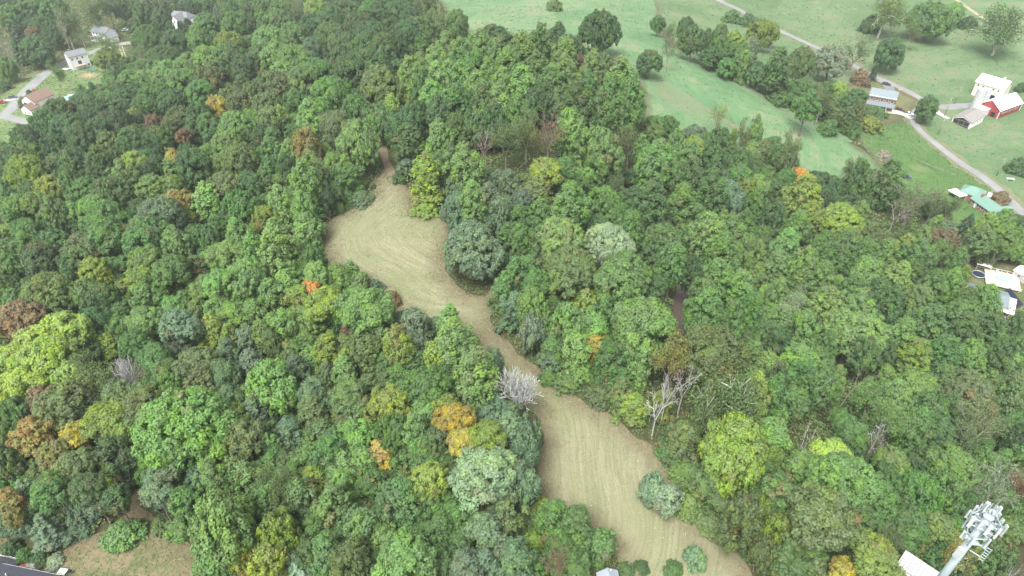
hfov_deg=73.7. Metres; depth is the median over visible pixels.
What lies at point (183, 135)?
autumn tree
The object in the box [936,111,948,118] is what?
shed drive path
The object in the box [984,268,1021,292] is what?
pool deck
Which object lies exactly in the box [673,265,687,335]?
dirt track path
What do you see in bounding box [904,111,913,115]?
pickup truck
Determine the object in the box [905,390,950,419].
broadleaf tree
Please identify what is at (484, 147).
dead tree
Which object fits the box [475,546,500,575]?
vine draped tree
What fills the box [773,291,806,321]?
open crowned tree
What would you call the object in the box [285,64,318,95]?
broadleaf tree
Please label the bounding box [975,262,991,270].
pool canopy
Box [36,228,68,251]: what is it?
broadleaf tree
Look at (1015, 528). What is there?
young tree
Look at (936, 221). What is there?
tulip tree
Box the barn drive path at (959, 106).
[938,102,971,109]
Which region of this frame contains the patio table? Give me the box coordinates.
[57,568,68,575]
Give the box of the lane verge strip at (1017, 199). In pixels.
[903,103,1023,214]
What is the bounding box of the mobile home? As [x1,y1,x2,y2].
[1012,265,1023,282]
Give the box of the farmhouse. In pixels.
[866,86,900,113]
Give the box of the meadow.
[437,0,879,184]
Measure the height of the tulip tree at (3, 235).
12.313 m
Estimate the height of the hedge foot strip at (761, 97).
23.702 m
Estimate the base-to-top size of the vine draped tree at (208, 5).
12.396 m
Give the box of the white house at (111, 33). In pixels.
[89,25,118,41]
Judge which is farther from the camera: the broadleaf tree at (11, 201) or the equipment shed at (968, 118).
the equipment shed at (968, 118)
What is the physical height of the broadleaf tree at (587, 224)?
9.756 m
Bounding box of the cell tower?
[937,500,1008,575]
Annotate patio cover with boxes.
[1001,297,1016,319]
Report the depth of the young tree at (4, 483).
130.03 m
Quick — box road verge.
[714,0,923,100]
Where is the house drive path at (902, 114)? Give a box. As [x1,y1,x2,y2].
[892,110,914,118]
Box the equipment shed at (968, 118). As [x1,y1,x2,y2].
[952,108,985,128]
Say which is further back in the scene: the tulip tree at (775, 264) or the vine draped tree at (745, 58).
the vine draped tree at (745, 58)
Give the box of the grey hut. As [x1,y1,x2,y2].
[596,568,618,575]
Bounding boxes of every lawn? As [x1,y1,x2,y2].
[0,41,128,142]
[0,488,198,575]
[847,80,917,123]
[856,120,992,237]
[966,261,1023,317]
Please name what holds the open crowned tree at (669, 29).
on the terrain at (468, 284)
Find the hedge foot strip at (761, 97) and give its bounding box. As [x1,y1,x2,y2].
[681,52,852,141]
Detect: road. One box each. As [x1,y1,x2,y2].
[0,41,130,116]
[0,114,27,124]
[717,0,922,98]
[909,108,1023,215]
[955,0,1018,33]
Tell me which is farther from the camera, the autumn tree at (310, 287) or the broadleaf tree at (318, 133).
the broadleaf tree at (318, 133)
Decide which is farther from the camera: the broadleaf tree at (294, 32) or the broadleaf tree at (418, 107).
the broadleaf tree at (294, 32)
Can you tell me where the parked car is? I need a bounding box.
[0,556,18,565]
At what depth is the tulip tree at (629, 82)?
238.20 m
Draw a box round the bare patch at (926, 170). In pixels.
[908,164,931,173]
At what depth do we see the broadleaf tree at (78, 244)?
179.19 m
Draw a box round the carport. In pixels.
[947,188,967,198]
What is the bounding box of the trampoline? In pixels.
[972,270,984,278]
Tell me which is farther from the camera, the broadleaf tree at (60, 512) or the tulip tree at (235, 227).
the tulip tree at (235, 227)
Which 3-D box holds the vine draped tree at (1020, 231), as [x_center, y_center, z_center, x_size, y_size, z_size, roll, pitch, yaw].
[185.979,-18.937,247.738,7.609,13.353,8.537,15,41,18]
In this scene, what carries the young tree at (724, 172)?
on the terrain at (468, 284)
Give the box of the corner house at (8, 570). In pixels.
[0,563,58,575]
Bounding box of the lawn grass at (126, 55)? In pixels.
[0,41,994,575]
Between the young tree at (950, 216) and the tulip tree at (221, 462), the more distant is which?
the young tree at (950, 216)
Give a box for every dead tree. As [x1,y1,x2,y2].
[1,39,19,75]
[57,22,70,50]
[108,354,143,383]
[470,121,492,163]
[490,366,543,410]
[525,127,549,157]
[643,383,677,438]
[660,374,683,425]
[674,366,700,416]
[801,420,817,449]
[840,364,878,405]
[866,417,887,455]
[887,199,911,231]
[1005,565,1022,575]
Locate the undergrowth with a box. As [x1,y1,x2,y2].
[0,0,1023,575]
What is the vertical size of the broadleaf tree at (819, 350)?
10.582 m
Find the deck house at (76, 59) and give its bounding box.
[63,48,91,70]
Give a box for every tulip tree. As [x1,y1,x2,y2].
[0,184,14,200]
[0,231,10,240]
[0,266,16,275]
[9,0,17,4]
[35,213,47,230]
[38,193,70,229]
[57,250,82,282]
[58,167,78,201]
[75,83,85,93]
[84,144,114,171]
[105,157,143,198]
[106,59,120,72]
[127,54,136,62]
[145,63,152,77]
[160,224,194,257]
[169,3,177,12]
[182,359,217,390]
[183,117,202,141]
[184,0,198,14]
[190,553,237,575]
[191,457,236,496]
[197,433,246,473]
[202,293,228,315]
[207,215,227,239]
[209,121,219,133]
[219,288,233,302]
[224,67,231,82]
[225,0,238,12]
[225,217,249,244]
[230,74,234,83]
[232,74,250,92]
[241,228,262,261]
[241,395,282,431]
[249,318,275,354]
[255,216,301,279]
[259,451,285,478]
[264,311,275,341]
[266,182,295,237]
[272,415,304,450]
[275,151,296,182]
[276,258,303,283]
[278,137,298,168]
[287,156,322,204]
[289,189,317,228]
[295,97,321,137]
[301,147,329,183]
[320,134,335,154]
[339,326,363,344]
[374,351,392,372]
[375,476,428,530]
[381,323,415,368]
[396,54,417,91]
[400,343,425,370]
[401,411,427,451]
[406,51,429,86]
[408,31,434,65]
[408,65,433,106]
[412,150,441,184]
[416,44,450,71]
[418,77,444,106]
[420,509,453,544]
[422,60,451,95]
[424,118,459,159]
[425,93,450,132]
[432,30,459,59]
[434,58,463,95]
[434,140,462,175]
[434,315,479,369]
[436,301,461,336]
[437,437,451,460]
[439,80,471,139]
[441,140,488,189]
[447,36,473,70]
[450,54,479,108]
[452,344,500,413]
[459,178,487,222]
[464,68,491,106]
[465,83,494,142]
[466,27,493,62]
[468,47,484,70]
[477,165,498,191]
[478,55,498,87]
[480,99,507,152]
[481,181,500,207]
[484,34,511,66]
[484,83,510,116]
[488,65,515,102]
[493,534,536,575]
[495,44,519,81]
[498,169,521,196]
[503,93,532,148]
[506,62,541,101]
[507,203,530,231]
[507,459,545,510]
[509,30,536,66]
[520,253,540,277]
[525,196,551,227]
[526,20,553,65]
[526,50,548,87]
[536,64,565,93]
[536,79,555,129]
[546,20,572,58]
[547,294,562,316]
[548,34,578,69]
[550,179,590,224]
[551,105,588,157]
[552,54,581,89]
[553,77,594,125]
[559,503,593,553]
[570,35,587,58]
[572,70,598,106]
[579,47,606,89]
[582,89,618,133]
[594,72,629,121]
[602,54,639,98]
[605,91,636,139]
[605,208,616,223]
[611,203,627,225]
[613,185,632,203]
[616,208,643,247]
[621,72,647,130]
[631,144,668,189]
[632,133,649,162]
[633,179,668,231]
[635,230,659,268]
[637,137,678,181]
[654,241,688,299]
[663,158,685,205]
[663,181,701,223]
[665,125,687,160]
[678,140,704,180]
[678,253,702,305]
[681,155,704,192]
[681,286,725,332]
[682,324,701,383]
[684,210,723,257]
[687,274,720,315]
[692,166,731,214]
[694,346,724,403]
[698,256,738,306]
[702,154,723,178]
[702,230,740,275]
[713,206,732,225]
[717,212,748,253]
[722,267,754,311]
[723,299,744,339]
[735,288,766,331]
[738,208,755,233]
[739,370,771,424]
[741,186,768,223]
[749,262,764,291]
[750,163,761,176]
[753,250,802,293]
[760,197,787,238]
[761,372,790,419]
[762,44,793,94]
[763,276,789,306]
[763,359,788,395]
[766,304,795,328]
[767,227,801,276]
[781,173,824,218]
[781,209,810,242]
[784,307,822,356]
[790,244,818,277]
[791,88,822,136]
[791,453,831,487]
[793,268,813,293]
[800,361,838,413]
[804,200,825,232]
[804,259,837,299]
[805,284,845,333]
[810,229,837,261]
[817,329,838,357]
[820,243,856,281]
[822,364,847,409]
[833,228,854,254]
[834,93,853,109]
[834,274,842,287]
[835,271,864,304]
[839,287,879,318]
[841,157,872,200]
[842,228,862,262]
[845,334,880,384]
[846,503,877,530]
[850,235,877,265]
[853,199,871,221]
[859,220,882,245]
[864,277,893,314]
[864,480,899,530]
[867,379,913,429]
[868,156,906,210]
[870,337,897,373]
[873,259,916,301]
[874,237,899,273]
[875,283,906,324]
[887,315,916,356]
[888,405,934,454]
[890,232,915,260]
[894,336,932,373]
[895,223,916,241]
[898,237,938,274]
[900,281,934,319]
[903,257,928,288]
[909,302,948,347]
[912,268,946,306]
[914,225,932,250]
[921,214,946,236]
[925,333,964,372]
[928,364,955,402]
[929,463,966,517]
[936,389,960,415]
[937,267,964,304]
[940,246,970,278]
[941,513,968,540]
[947,316,985,345]
[952,285,980,303]
[955,338,988,375]
[959,264,972,288]
[963,223,995,263]
[965,444,997,474]
[966,210,1000,236]
[970,283,1003,313]
[976,311,1012,344]
[978,337,1013,376]
[985,224,1018,268]
[989,495,1017,511]
[991,371,1023,416]
[994,208,1016,229]
[995,422,1023,456]
[1000,310,1023,344]
[1007,390,1023,415]
[1009,361,1023,389]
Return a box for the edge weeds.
[0,164,751,575]
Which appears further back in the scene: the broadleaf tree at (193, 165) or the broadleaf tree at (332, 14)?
the broadleaf tree at (332, 14)
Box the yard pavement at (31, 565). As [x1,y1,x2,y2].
[17,563,49,571]
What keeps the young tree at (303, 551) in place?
on the terrain at (468, 284)
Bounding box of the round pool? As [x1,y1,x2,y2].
[994,273,1015,285]
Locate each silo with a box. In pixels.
[969,87,988,108]
[986,87,992,100]
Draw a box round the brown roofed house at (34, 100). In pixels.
[20,87,56,114]
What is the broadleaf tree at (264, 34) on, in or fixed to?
on the terrain at (468, 284)
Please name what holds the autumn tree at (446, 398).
on the terrain at (468, 284)
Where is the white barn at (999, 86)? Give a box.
[971,73,1013,98]
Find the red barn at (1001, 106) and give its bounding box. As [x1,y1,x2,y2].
[973,92,1023,118]
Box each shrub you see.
[0,80,13,91]
[0,515,11,538]
[0,537,24,557]
[15,546,33,563]
[17,96,22,107]
[30,548,51,570]
[44,551,65,572]
[87,390,103,405]
[97,518,150,553]
[149,515,169,538]
[189,332,204,346]
[278,411,298,420]
[332,200,345,214]
[340,188,353,208]
[350,86,367,100]
[350,189,376,210]
[350,479,365,498]
[351,495,373,510]
[366,277,386,292]
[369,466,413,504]
[371,502,379,519]
[386,290,402,307]
[392,172,407,184]
[407,201,438,220]
[477,503,486,510]
[499,251,510,271]
[516,494,547,514]
[518,511,533,532]
[523,528,542,554]
[528,511,543,533]
[530,340,541,353]
[535,369,558,387]
[546,0,562,11]
[551,371,583,396]
[580,368,595,384]
[584,382,611,411]
[590,552,610,571]
[617,561,634,575]
[632,559,650,575]
[653,436,675,468]
[662,558,683,575]
[667,457,701,491]
[674,489,704,525]
[682,544,706,573]
[693,508,724,548]
[701,498,713,509]
[721,9,739,23]
[736,10,756,26]
[736,546,753,562]
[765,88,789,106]
[816,119,839,136]
[821,106,843,127]
[825,536,846,565]
[830,95,840,107]
[844,120,863,139]
[849,68,870,87]
[856,14,882,33]
[860,114,884,133]
[875,149,891,162]
[878,107,889,119]
[940,219,959,233]
[956,15,979,30]
[991,191,1012,205]
[1003,157,1023,177]
[1013,82,1023,92]
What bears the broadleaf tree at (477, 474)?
on the terrain at (468, 284)
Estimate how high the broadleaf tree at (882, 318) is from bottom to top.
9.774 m
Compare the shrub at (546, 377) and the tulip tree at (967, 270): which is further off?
the tulip tree at (967, 270)
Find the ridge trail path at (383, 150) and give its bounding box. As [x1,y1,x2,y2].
[379,141,394,175]
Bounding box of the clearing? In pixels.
[323,168,751,575]
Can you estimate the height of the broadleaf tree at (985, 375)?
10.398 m
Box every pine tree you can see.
[9,22,26,58]
[11,38,26,63]
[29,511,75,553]
[63,501,103,545]
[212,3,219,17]
[868,63,877,81]
[956,213,974,237]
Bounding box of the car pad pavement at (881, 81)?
[877,80,894,89]
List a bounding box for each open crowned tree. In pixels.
[43,57,66,91]
[52,5,74,48]
[61,3,85,47]
[62,347,119,399]
[75,0,105,27]
[95,0,124,27]
[95,32,119,54]
[128,40,145,57]
[251,459,295,512]
[280,0,305,20]
[484,118,524,170]
[506,108,540,165]
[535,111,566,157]
[539,536,570,575]
[605,169,624,191]
[620,126,640,168]
[644,328,696,389]
[660,29,680,72]
[662,21,676,54]
[683,363,765,423]
[690,381,723,448]
[705,103,728,126]
[737,117,751,147]
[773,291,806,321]
[782,127,803,165]
[787,280,808,309]
[814,83,834,126]
[815,186,845,207]
[839,155,865,173]
[842,34,877,76]
[848,375,894,422]
[859,393,916,451]
[865,0,915,37]
[870,514,909,570]
[888,176,943,228]
[905,21,922,52]
[921,184,951,223]
[935,195,964,222]
[941,531,982,571]
[950,398,1011,449]
[960,1,1023,55]
[966,452,1023,511]
[1006,464,1023,499]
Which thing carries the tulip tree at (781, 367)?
on the terrain at (468, 284)
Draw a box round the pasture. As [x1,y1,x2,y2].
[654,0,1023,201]
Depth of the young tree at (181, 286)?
171.11 m
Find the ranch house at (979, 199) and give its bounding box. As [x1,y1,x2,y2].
[959,184,1012,215]
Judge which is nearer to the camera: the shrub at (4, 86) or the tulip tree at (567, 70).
the tulip tree at (567, 70)
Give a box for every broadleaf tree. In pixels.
[0,0,11,3]
[0,3,24,31]
[0,56,19,83]
[0,145,25,172]
[0,230,38,273]
[0,275,16,291]
[0,288,21,306]
[2,192,27,216]
[6,216,42,241]
[7,123,38,144]
[11,140,44,160]
[14,0,39,16]
[17,32,55,67]
[17,239,62,280]
[19,271,73,314]
[20,18,29,27]
[20,177,35,193]
[26,108,58,139]
[28,15,55,29]
[31,380,91,432]
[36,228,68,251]
[37,0,69,21]
[38,132,66,158]
[40,23,65,48]
[41,97,75,114]
[41,151,59,173]
[44,471,83,521]
[49,110,86,133]
[51,167,64,179]
[56,144,86,176]
[58,228,109,269]
[63,121,96,152]
[66,347,96,365]
[68,94,84,111]
[68,175,96,202]
[68,278,97,311]
[74,193,108,218]
[76,93,108,114]
[76,200,131,230]
[79,164,110,179]
[79,326,105,360]
[83,216,127,256]
[85,116,117,139]
[88,175,137,208]
[95,89,116,109]
[96,129,120,152]
[99,309,125,332]
[100,74,116,89]
[100,105,136,133]
[104,256,123,273]
[105,146,125,171]
[110,82,126,90]
[110,87,135,108]
[112,0,131,21]
[114,123,145,152]
[115,68,139,87]
[117,328,151,365]
[119,213,169,257]
[119,383,161,418]
[123,304,164,342]
[126,244,162,284]
[127,17,134,27]
[128,384,244,469]
[129,97,156,115]
[130,87,137,95]
[132,1,152,24]
[132,24,162,47]
[132,195,187,229]
[132,340,171,371]
[134,58,145,67]
[134,68,149,86]
[134,172,166,218]
[135,80,168,115]
[137,45,148,52]
[138,0,168,10]
[139,147,164,158]
[141,124,179,154]
[143,44,179,69]
[143,357,192,393]
[150,7,172,30]
[151,59,180,83]
[151,254,191,289]
[156,87,189,113]
[157,307,203,346]
[161,28,192,54]
[164,68,195,94]
[164,104,186,130]
[171,51,202,71]
[171,346,222,383]
[174,146,215,189]
[184,101,212,125]
[185,22,211,50]
[185,79,217,103]
[185,486,258,575]
[187,223,224,254]
[190,44,228,66]
[192,61,229,94]
[193,12,217,41]
[196,112,219,137]
[205,170,239,198]
[205,237,246,268]
[210,41,244,69]
[211,130,243,154]
[211,383,245,402]
[215,300,249,328]
[216,0,227,7]
[217,109,256,142]
[218,7,230,16]
[219,188,262,224]
[220,10,253,35]
[221,418,265,462]
[222,140,261,177]
[222,257,267,300]
[225,87,255,114]
[230,53,259,80]
[237,3,257,24]
[242,106,257,133]
[245,42,272,67]
[245,356,298,416]
[249,122,281,148]
[251,24,281,45]
[251,90,281,110]
[252,147,265,171]
[255,103,287,131]
[256,66,268,77]
[257,69,288,98]
[258,41,284,68]
[258,191,275,208]
[260,7,294,27]
[267,59,293,74]
[269,0,295,12]
[276,43,308,67]
[279,21,308,44]
[281,88,307,114]
[281,185,294,209]
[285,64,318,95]
[286,304,319,337]
[286,553,311,575]
[293,48,316,65]
[298,11,318,36]
[302,35,325,59]
[304,56,333,78]
[307,74,353,112]
[310,109,329,142]
[312,21,338,49]
[313,5,345,27]
[318,110,349,147]
[322,168,338,182]
[322,262,352,294]
[323,150,342,174]
[327,376,369,415]
[328,0,359,14]
[328,405,359,424]
[330,29,356,59]
[331,51,368,88]
[331,285,396,336]
[334,21,358,38]
[334,116,381,173]
[336,417,377,454]
[339,92,366,120]
[343,9,376,24]
[349,30,384,53]
[354,20,378,35]
[355,46,391,69]
[358,0,378,20]
[358,61,403,107]
[362,102,392,145]
[367,525,438,575]
[370,0,392,21]
[370,17,399,35]
[371,32,398,57]
[383,105,425,145]
[385,0,410,20]
[389,29,410,59]
[390,58,404,76]
[391,18,424,57]
[398,365,452,406]
[400,2,424,20]
[407,100,428,144]
[409,16,434,38]
[413,0,436,11]
[421,8,444,38]
[425,355,458,390]
[428,540,457,575]
[438,188,470,230]
[438,492,477,540]
[442,8,468,40]
[442,218,505,280]
[443,111,472,145]
[447,445,518,513]
[463,108,490,151]
[471,388,512,423]
[478,209,501,234]
[482,22,514,45]
[515,284,550,326]
[518,85,547,124]
[535,216,589,259]
[539,310,561,338]
[544,244,596,300]
[547,88,569,129]
[550,301,587,343]
[570,125,625,178]
[578,8,622,52]
[578,212,594,231]
[580,308,610,344]
[582,220,636,264]
[587,185,619,215]
[592,249,651,305]
[599,50,612,71]
[610,294,678,369]
[626,185,646,200]
[635,49,663,78]
[644,220,681,257]
[649,15,666,35]
[675,220,695,241]
[676,15,693,37]
[676,323,752,386]
[677,22,705,61]
[682,124,707,138]
[690,204,706,226]
[699,46,722,69]
[699,131,722,168]
[702,27,716,49]
[707,33,735,61]
[712,125,730,152]
[713,22,728,37]
[713,178,745,212]
[713,491,765,555]
[716,57,737,77]
[725,146,753,169]
[725,162,752,182]
[730,41,751,65]
[734,232,768,271]
[740,140,762,156]
[743,35,760,60]
[744,60,768,87]
[748,173,771,194]
[751,488,789,528]
[754,224,771,237]
[756,74,772,93]
[758,235,774,254]
[764,135,786,166]
[766,326,795,355]
[768,146,797,171]
[775,166,797,185]
[782,384,810,422]
[784,481,865,551]
[786,87,801,105]
[787,45,816,78]
[790,78,815,93]
[802,451,883,509]
[812,43,851,80]
[813,342,835,365]
[814,98,830,117]
[818,307,892,366]
[821,81,834,94]
[846,88,868,106]
[847,253,883,284]
[871,442,911,481]
[873,37,906,72]
[876,308,892,323]
[883,501,933,553]
[892,368,940,397]
[896,468,945,513]
[905,0,956,41]
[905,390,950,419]
[914,94,940,123]
[919,440,981,491]
[922,412,957,445]
[927,238,953,271]
[941,297,983,320]
[941,368,997,417]
[944,1,966,23]
[964,529,1020,575]
[971,251,999,265]
[973,362,999,380]
[976,466,990,495]
[981,465,1018,501]
[997,242,1018,260]
[1004,469,1023,505]
[1007,240,1023,263]
[1008,331,1023,358]
[1013,214,1023,229]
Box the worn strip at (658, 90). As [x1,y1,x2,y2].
[646,73,731,133]
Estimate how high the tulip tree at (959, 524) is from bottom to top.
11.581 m
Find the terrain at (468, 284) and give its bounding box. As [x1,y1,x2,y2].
[0,0,1023,575]
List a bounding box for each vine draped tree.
[0,199,4,211]
[0,207,22,223]
[0,418,13,446]
[8,138,12,145]
[12,478,33,524]
[13,270,27,277]
[16,202,41,220]
[29,134,43,145]
[73,399,93,421]
[78,151,91,176]
[80,106,94,119]
[84,439,101,450]
[85,454,104,473]
[88,81,95,90]
[90,433,142,490]
[95,332,118,368]
[96,460,124,488]
[103,316,127,361]
[106,65,120,76]
[109,244,126,257]
[114,254,128,276]
[114,269,162,301]
[117,197,130,211]
[117,444,143,488]
[119,55,129,68]
[121,413,146,445]
[128,280,158,307]
[130,37,136,52]
[131,111,145,126]
[138,433,189,476]
[141,462,179,512]
[150,282,172,305]
[150,325,163,345]
[160,115,177,135]
[160,157,178,177]
[161,20,174,32]
[167,463,189,488]
[174,290,191,310]
[176,1,184,11]
[177,20,184,32]
[179,210,200,230]
[180,17,192,33]
[186,254,210,282]
[187,298,205,332]
[190,180,226,224]
[191,285,210,309]
[191,480,204,493]
[193,0,201,12]
[198,311,225,350]
[200,0,214,15]
[201,129,219,151]
[208,30,218,46]
[214,19,220,31]
[215,336,242,364]
[218,323,241,353]
[224,459,261,498]
[231,294,247,313]
[235,298,267,326]
[235,323,265,357]
[237,347,263,381]
[241,38,250,51]
[244,285,261,307]
[249,460,265,483]
[254,0,269,28]
[254,168,276,196]
[256,277,290,314]
[256,417,278,438]
[258,154,277,179]
[258,432,282,459]
[260,126,285,169]
[270,307,297,357]
[271,475,317,529]
[272,104,288,140]
[273,268,299,308]
[285,354,312,387]
[289,209,328,248]
[294,416,336,445]
[296,329,317,350]
[296,392,331,440]
[299,345,320,374]
[299,497,318,525]
[300,464,329,496]
[302,307,326,341]
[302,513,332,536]
[308,532,345,575]
[309,193,326,221]
[310,330,349,374]
[311,482,358,530]
[312,427,345,493]
[314,360,336,390]
[320,272,332,286]
[320,312,349,344]
[322,52,331,60]
[326,468,356,494]
[327,35,336,54]
[327,449,358,489]
[329,56,335,64]
[330,352,359,385]
[334,162,375,192]
[340,324,350,345]
[340,335,358,363]
[342,506,391,545]
[343,259,364,272]
[348,332,384,378]
[362,401,383,439]
[363,438,393,469]
[369,324,390,350]
[375,368,393,386]
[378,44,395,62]
[380,92,400,113]
[383,362,410,390]
[390,122,426,161]
[399,83,417,108]
[400,306,436,348]
[409,154,445,207]
[411,400,438,427]
[434,22,454,45]
[437,164,448,197]
[444,173,464,196]
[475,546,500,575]
[476,529,507,556]
[485,270,518,314]
[485,494,529,538]
[492,168,505,194]
[493,290,522,338]
[496,221,513,252]
[496,411,520,465]
[504,400,528,420]
[505,255,528,293]
[506,223,534,266]
[523,176,557,217]
[531,250,549,271]
[531,498,570,537]
[549,170,563,202]
[553,288,568,301]
[557,332,593,384]
[565,270,598,302]
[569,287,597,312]
[578,167,598,196]
[582,198,596,215]
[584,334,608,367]
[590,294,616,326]
[590,343,625,385]
[593,173,604,187]
[593,320,612,338]
[603,169,624,190]
[607,365,635,392]
[607,377,633,414]
[610,389,653,427]
[619,350,645,386]
[627,360,651,396]
[648,258,667,275]
[649,390,674,424]
[652,419,704,469]
[665,205,682,227]
[680,235,689,256]
[687,376,721,399]
[718,153,729,169]
[720,140,739,156]
[727,49,753,85]
[730,127,738,149]
[739,350,781,379]
[745,338,763,373]
[748,113,763,141]
[750,319,778,356]
[752,138,771,166]
[752,152,769,172]
[752,210,766,226]
[758,283,772,305]
[759,302,778,319]
[759,416,793,459]
[761,458,775,476]
[762,181,774,206]
[762,540,796,575]
[765,404,789,438]
[769,172,789,203]
[776,340,819,372]
[780,521,806,552]
[786,357,817,385]
[788,379,815,419]
[789,154,800,168]
[798,232,813,249]
[799,228,821,244]
[801,288,816,309]
[801,542,830,565]
[822,179,839,196]
[830,542,865,575]
[834,106,859,133]
[842,191,860,206]
[850,391,875,425]
[852,99,866,122]
[855,449,875,469]
[866,362,896,389]
[893,355,920,372]
[898,449,926,472]
[906,447,923,456]
[911,509,961,560]
[918,193,941,218]
[920,536,965,575]
[926,436,958,446]
[933,315,960,341]
[948,413,966,437]
[949,554,981,575]
[954,431,977,451]
[966,402,998,432]
[977,417,1007,437]
[979,480,1004,498]
[990,448,1014,471]
[1000,353,1023,376]
[1007,438,1023,474]
[1014,223,1023,240]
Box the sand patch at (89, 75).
[75,71,102,79]
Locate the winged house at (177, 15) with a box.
[171,11,194,28]
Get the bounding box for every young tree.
[0,141,7,146]
[0,176,13,187]
[0,329,10,345]
[0,394,32,435]
[0,443,29,485]
[0,477,14,488]
[5,274,24,289]
[6,499,39,537]
[10,183,23,194]
[13,462,28,481]
[15,277,29,290]
[19,191,44,215]
[23,458,41,484]
[27,469,70,514]
[51,446,100,481]
[60,200,82,223]
[62,307,79,318]
[63,225,71,236]
[67,214,85,233]
[67,470,111,524]
[78,305,112,330]
[79,501,106,521]
[81,88,91,95]
[84,280,123,309]
[90,89,98,95]
[96,86,109,93]
[97,482,133,522]
[100,378,131,402]
[102,69,111,76]
[106,271,126,294]
[108,296,136,315]
[116,62,125,71]
[125,198,142,217]
[126,62,134,69]
[126,83,138,88]
[126,377,149,391]
[128,26,135,33]
[131,161,158,178]
[133,465,147,485]
[134,65,145,69]
[137,478,173,519]
[147,153,167,175]
[154,462,182,482]
[160,175,183,192]
[160,294,187,310]
[162,337,192,359]
[162,512,199,546]
[166,484,205,516]
[170,281,187,295]
[177,141,195,152]
[177,177,195,193]
[178,0,186,6]
[179,223,200,240]
[182,459,204,486]
[184,274,211,294]
[192,136,203,147]
[196,248,221,269]
[199,143,213,156]
[201,267,232,297]
[205,357,244,390]
[209,153,227,172]
[214,15,222,23]
[215,211,227,224]
[217,467,245,491]
[218,87,232,98]
[220,2,226,8]
[221,81,232,91]
[236,381,247,394]
[236,492,257,519]
[237,169,264,196]
[241,80,257,93]
[241,214,261,234]
[244,34,251,45]
[248,452,262,463]
[248,476,285,520]
[251,77,264,91]
[260,326,283,357]
[267,500,294,517]
[272,172,288,186]
[272,444,297,473]
[274,337,304,365]
[276,465,302,480]
[283,123,299,138]
[285,387,299,415]
[286,440,323,475]
[286,532,316,569]
[288,112,300,125]
[292,253,302,277]
[295,242,309,254]
[296,374,331,409]
[297,243,328,281]
[302,259,327,288]
[318,179,335,217]
[322,525,345,543]
[328,535,371,575]
[329,180,344,200]
[333,517,350,538]
[344,402,369,420]
[348,271,370,289]
[348,444,378,470]
[354,462,392,499]
[355,546,381,575]
[356,372,385,401]
[366,520,397,553]
[373,412,412,455]
[386,309,404,328]
[388,445,412,473]
[396,158,415,179]
[408,446,448,474]
[410,431,432,457]
[410,488,452,521]
[411,332,430,357]
[411,515,433,541]
[419,423,449,454]
[428,315,441,337]
[439,454,458,490]
[446,528,474,551]
[447,384,462,401]
[447,546,483,575]
[463,510,502,549]
[486,195,510,225]
[486,346,504,381]
[487,477,518,510]
[503,195,513,214]
[508,430,540,471]
[509,186,534,211]
[514,418,544,450]
[515,173,530,187]
[516,471,538,511]
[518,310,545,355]
[521,546,549,575]
[523,267,552,299]
[525,231,542,258]
[527,219,544,232]
[536,349,561,372]
[540,336,562,352]
[540,525,577,555]
[542,544,591,575]
[553,340,568,362]
[556,155,576,178]
[567,174,589,190]
[574,164,584,174]
[584,213,608,232]
[584,526,618,563]
[599,335,623,357]
[621,167,638,186]
[622,195,636,209]
[635,469,664,508]
[641,274,668,302]
[644,115,664,126]
[644,123,666,140]
[652,482,685,519]
[663,115,679,137]
[684,465,726,506]
[698,257,710,267]
[711,494,735,517]
[716,310,731,327]
[719,168,729,178]
[729,477,754,500]
[737,328,762,350]
[747,534,774,573]
[749,476,763,492]
[760,168,767,177]
[760,470,796,509]
[763,163,776,175]
[766,170,775,180]
[769,460,797,483]
[769,552,820,575]
[779,80,792,90]
[780,447,814,483]
[786,290,807,308]
[787,280,804,291]
[806,557,830,575]
[809,170,825,179]
[813,82,824,91]
[813,175,824,185]
[820,171,829,181]
[825,175,838,184]
[826,405,849,432]
[833,415,871,453]
[836,179,847,195]
[856,193,872,206]
[861,104,880,117]
[869,459,902,500]
[923,206,935,217]
[938,212,953,221]
[950,501,982,532]
[960,488,993,511]
[975,433,997,450]
[986,370,1005,385]
[993,423,1011,448]
[993,515,1023,545]
[997,413,1011,426]
[1001,501,1023,525]
[1005,410,1023,427]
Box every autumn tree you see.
[0,222,11,238]
[0,298,49,340]
[0,341,22,373]
[0,364,49,400]
[0,486,28,516]
[2,152,48,187]
[2,505,34,541]
[4,334,81,388]
[5,413,58,457]
[11,324,46,347]
[24,26,40,35]
[25,384,56,414]
[28,310,96,352]
[31,174,65,199]
[34,437,73,473]
[49,360,88,401]
[58,420,93,449]
[77,255,115,283]
[78,397,134,440]
[93,47,120,69]
[108,417,134,445]
[121,150,148,170]
[126,106,143,116]
[143,113,163,130]
[162,188,195,211]
[164,147,178,171]
[174,128,193,143]
[205,94,227,120]
[212,30,244,48]
[222,400,250,420]
[228,538,256,575]
[244,540,289,575]
[250,204,283,232]
[255,505,303,563]
[283,283,311,306]
[290,127,323,161]
[302,0,326,13]
[302,279,320,294]
[303,284,341,323]
[368,383,413,417]
[408,460,449,501]
[421,338,444,367]
[430,392,462,417]
[430,401,476,432]
[445,427,476,456]
[468,418,508,450]
[529,156,564,189]
[574,52,584,70]
[682,134,704,154]
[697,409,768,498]
[726,29,744,43]
[735,177,756,199]
[745,17,775,48]
[756,494,772,518]
[761,509,790,548]
[767,20,780,47]
[767,443,785,469]
[789,167,808,194]
[808,437,853,456]
[819,202,866,236]
[827,555,856,575]
[830,81,851,97]
[849,528,905,575]
[929,226,960,249]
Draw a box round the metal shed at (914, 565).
[898,550,939,575]
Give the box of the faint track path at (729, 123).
[546,27,744,132]

